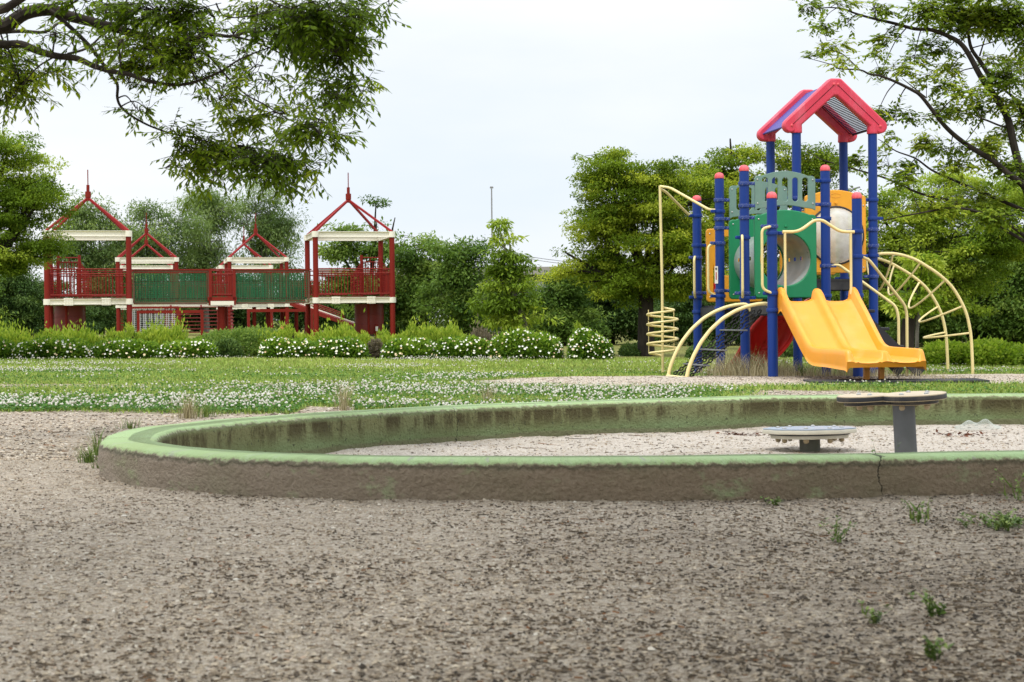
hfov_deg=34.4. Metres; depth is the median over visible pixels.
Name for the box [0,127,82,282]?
broadleaf tree
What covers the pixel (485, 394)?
dry grass tuft
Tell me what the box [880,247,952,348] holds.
sapling
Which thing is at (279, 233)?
willow tree
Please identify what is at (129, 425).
grass tuft
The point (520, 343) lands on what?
rose bush
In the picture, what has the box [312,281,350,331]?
woodland tree
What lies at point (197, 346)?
rose bush
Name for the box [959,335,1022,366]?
mounded bush
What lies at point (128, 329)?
weed shoot
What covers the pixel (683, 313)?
woodland tree
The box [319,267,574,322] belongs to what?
long building
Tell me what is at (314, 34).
overhanging zelkova
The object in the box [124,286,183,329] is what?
woodland tree
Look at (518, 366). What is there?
grass
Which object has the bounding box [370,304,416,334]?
woodland tree
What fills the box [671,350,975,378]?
dry grass
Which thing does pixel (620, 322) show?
woodland tree
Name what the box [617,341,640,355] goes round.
mounded bush
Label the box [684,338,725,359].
mounded bush
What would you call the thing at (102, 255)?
willow tree
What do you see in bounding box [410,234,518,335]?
camphor tree
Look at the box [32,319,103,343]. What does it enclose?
weed clump
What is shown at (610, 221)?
zelkova tree
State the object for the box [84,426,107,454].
grass tuft
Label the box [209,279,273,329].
woodland tree
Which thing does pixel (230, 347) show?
round shrub
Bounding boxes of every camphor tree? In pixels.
[343,230,474,329]
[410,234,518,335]
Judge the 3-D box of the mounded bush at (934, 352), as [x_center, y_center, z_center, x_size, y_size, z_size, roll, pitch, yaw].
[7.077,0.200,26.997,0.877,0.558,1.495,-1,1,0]
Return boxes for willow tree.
[39,191,154,307]
[119,196,218,325]
[165,175,252,331]
[217,170,310,326]
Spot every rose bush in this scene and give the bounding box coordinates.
[0,336,15,358]
[11,334,92,359]
[88,336,160,358]
[156,335,220,358]
[256,333,315,358]
[310,335,370,358]
[379,335,435,359]
[432,333,488,358]
[485,327,564,359]
[565,326,614,359]
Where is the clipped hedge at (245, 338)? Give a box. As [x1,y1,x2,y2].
[192,323,277,356]
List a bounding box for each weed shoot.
[104,327,117,340]
[123,322,137,338]
[282,320,296,338]
[406,313,419,336]
[573,320,582,331]
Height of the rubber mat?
0.020 m
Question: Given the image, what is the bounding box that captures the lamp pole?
[490,186,492,264]
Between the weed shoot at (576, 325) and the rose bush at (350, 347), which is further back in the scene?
the weed shoot at (576, 325)
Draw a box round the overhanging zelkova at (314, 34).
[0,0,411,214]
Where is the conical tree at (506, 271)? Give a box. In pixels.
[464,217,564,332]
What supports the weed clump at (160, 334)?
on the ground at (344, 608)
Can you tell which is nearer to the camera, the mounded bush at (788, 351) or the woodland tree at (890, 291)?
the mounded bush at (788, 351)
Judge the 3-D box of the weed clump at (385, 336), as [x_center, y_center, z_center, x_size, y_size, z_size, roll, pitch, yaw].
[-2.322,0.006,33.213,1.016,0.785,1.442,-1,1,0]
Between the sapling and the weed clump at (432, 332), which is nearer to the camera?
the sapling
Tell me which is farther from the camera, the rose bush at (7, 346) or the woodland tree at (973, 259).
the woodland tree at (973, 259)
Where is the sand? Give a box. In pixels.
[326,424,1023,455]
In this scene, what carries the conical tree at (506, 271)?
on the ground at (344, 608)
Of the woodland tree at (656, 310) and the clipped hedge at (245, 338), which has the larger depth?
the woodland tree at (656, 310)
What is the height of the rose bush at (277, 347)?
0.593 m
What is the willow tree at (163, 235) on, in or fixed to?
on the ground at (344, 608)
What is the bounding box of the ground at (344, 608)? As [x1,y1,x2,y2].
[0,322,1023,681]
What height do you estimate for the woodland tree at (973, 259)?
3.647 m
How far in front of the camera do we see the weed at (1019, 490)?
6.25 m
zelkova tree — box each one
[532,145,755,355]
[666,137,886,326]
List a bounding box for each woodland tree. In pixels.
[0,269,44,335]
[0,276,18,328]
[21,278,102,336]
[75,277,126,333]
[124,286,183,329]
[169,284,224,330]
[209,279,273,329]
[250,276,323,331]
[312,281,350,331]
[331,304,384,330]
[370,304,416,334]
[491,281,544,333]
[517,265,615,345]
[575,275,665,344]
[625,269,673,340]
[653,284,735,345]
[673,268,739,344]
[708,258,806,345]
[817,273,896,338]
[868,254,916,341]
[879,258,978,345]
[882,229,965,258]
[933,232,1023,343]
[960,257,1023,345]
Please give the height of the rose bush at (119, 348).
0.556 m
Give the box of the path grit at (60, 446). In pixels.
[0,375,1023,460]
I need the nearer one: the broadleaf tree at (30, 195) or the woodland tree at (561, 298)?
the broadleaf tree at (30, 195)
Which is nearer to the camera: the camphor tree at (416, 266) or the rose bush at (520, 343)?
the rose bush at (520, 343)
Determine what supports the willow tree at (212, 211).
on the ground at (344, 608)
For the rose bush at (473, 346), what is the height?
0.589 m
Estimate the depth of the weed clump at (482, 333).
33.27 m
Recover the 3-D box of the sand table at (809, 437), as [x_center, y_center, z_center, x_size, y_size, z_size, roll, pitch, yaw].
[1.664,0.642,9.210,0.511,0.340,0.516,-1,-1,-17]
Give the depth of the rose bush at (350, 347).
31.25 m
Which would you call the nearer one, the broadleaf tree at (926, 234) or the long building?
the broadleaf tree at (926, 234)
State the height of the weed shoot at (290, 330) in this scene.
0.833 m
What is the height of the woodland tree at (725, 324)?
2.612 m
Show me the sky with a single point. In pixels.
(503, 95)
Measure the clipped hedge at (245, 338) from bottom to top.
0.751 m
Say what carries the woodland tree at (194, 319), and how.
on the ground at (344, 608)
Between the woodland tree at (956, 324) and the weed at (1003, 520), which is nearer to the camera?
the weed at (1003, 520)
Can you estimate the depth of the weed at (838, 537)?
5.08 m
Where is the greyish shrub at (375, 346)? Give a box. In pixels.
[367,338,382,357]
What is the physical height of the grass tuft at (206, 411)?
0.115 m
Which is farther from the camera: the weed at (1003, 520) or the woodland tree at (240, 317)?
the woodland tree at (240, 317)
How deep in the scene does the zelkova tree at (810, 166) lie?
40.61 m
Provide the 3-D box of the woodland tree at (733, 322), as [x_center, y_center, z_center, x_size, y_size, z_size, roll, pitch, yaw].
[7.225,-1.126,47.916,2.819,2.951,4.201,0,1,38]
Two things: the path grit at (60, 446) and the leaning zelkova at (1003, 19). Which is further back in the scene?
the leaning zelkova at (1003, 19)
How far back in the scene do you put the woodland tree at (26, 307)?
65.41 m
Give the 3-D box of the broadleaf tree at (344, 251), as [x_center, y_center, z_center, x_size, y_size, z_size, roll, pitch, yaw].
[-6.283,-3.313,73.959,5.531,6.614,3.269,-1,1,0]
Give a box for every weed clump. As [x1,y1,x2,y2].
[0,311,33,345]
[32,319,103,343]
[101,308,188,345]
[253,319,309,354]
[306,309,372,344]
[374,322,414,343]
[406,313,466,351]
[468,313,501,339]
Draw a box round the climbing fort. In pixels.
[42,170,395,337]
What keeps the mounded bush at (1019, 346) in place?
on the ground at (344, 608)
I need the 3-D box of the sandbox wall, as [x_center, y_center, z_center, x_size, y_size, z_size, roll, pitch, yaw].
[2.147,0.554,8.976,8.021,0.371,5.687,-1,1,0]
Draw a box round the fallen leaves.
[716,429,987,436]
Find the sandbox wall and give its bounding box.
[97,393,1023,500]
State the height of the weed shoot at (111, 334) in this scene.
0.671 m
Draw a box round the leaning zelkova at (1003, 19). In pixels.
[788,0,1023,242]
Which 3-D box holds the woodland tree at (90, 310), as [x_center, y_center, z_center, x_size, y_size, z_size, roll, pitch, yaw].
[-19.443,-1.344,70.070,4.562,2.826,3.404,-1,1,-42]
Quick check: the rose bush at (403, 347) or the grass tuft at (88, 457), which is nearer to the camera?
the grass tuft at (88, 457)
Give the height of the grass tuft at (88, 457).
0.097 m
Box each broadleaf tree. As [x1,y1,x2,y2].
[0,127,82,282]
[310,194,426,335]
[831,157,1023,347]
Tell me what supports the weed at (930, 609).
on the ground at (344, 608)
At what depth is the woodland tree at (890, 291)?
48.52 m
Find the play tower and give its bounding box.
[646,78,973,378]
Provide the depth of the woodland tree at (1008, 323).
44.37 m
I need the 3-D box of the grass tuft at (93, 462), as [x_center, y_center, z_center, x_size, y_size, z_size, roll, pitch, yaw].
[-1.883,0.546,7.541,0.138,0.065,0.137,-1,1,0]
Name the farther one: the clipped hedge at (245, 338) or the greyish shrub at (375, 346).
the clipped hedge at (245, 338)
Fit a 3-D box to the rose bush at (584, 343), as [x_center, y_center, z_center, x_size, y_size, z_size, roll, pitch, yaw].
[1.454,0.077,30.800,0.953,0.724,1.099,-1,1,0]
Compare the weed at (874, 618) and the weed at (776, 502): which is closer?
the weed at (874, 618)
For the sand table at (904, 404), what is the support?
on the sand
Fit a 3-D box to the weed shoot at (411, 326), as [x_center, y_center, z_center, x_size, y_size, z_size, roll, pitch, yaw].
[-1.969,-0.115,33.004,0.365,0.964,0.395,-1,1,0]
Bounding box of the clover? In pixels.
[0,355,1023,412]
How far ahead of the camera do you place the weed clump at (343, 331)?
33.24 m
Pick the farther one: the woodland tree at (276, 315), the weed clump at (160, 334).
the woodland tree at (276, 315)
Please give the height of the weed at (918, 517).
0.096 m
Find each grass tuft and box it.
[63,444,97,462]
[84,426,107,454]
[86,455,98,468]
[112,417,148,428]
[165,392,207,418]
[181,402,225,417]
[322,376,372,410]
[475,382,503,400]
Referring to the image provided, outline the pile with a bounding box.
[955,419,1001,429]
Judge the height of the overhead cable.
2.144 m
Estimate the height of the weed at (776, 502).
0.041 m
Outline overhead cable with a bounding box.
[404,235,564,261]
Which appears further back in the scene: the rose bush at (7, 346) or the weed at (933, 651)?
the rose bush at (7, 346)
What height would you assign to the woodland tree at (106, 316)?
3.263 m
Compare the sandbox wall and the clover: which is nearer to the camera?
the sandbox wall
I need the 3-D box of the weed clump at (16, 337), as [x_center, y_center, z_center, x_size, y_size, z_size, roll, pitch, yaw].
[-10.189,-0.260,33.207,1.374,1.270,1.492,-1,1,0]
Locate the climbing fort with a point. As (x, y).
(369, 320)
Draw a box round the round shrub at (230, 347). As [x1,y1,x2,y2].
[213,337,242,357]
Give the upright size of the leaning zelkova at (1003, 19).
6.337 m
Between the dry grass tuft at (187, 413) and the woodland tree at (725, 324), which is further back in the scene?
the woodland tree at (725, 324)
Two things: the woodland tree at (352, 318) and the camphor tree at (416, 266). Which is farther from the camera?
the woodland tree at (352, 318)
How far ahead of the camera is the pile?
10.88 m
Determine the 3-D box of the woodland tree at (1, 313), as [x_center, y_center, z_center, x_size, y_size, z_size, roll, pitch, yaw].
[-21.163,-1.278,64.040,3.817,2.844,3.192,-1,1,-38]
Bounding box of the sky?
[0,0,1023,319]
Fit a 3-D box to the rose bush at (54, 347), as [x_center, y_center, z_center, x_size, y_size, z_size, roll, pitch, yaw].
[-8.633,0.154,31.202,1.596,0.584,1.122,-1,1,0]
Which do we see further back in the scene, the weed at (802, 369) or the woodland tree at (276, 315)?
the woodland tree at (276, 315)
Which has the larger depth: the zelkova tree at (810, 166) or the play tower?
the zelkova tree at (810, 166)
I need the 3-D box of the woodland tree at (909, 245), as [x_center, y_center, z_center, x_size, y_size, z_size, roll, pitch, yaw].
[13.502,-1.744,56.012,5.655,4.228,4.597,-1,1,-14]
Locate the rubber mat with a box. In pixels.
[803,378,989,382]
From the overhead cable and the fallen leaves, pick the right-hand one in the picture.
the fallen leaves
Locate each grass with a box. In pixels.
[0,356,1023,414]
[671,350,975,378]
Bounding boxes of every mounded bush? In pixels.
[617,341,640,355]
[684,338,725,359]
[779,342,803,357]
[921,339,968,365]
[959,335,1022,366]
[1014,342,1023,364]
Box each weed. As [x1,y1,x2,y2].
[760,496,783,505]
[798,362,809,375]
[819,515,856,542]
[858,600,890,623]
[901,498,934,523]
[908,588,946,616]
[921,635,953,659]
[956,508,1023,530]
[990,468,1023,499]
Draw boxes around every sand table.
[762,425,856,451]
[836,390,946,452]
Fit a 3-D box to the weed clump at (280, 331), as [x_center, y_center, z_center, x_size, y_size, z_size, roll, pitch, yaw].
[-4.625,-0.072,33.616,1.300,0.878,1.488,-1,1,0]
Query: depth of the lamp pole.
119.84 m
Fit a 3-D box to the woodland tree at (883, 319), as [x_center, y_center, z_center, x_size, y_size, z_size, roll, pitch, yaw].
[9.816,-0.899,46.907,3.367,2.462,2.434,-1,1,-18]

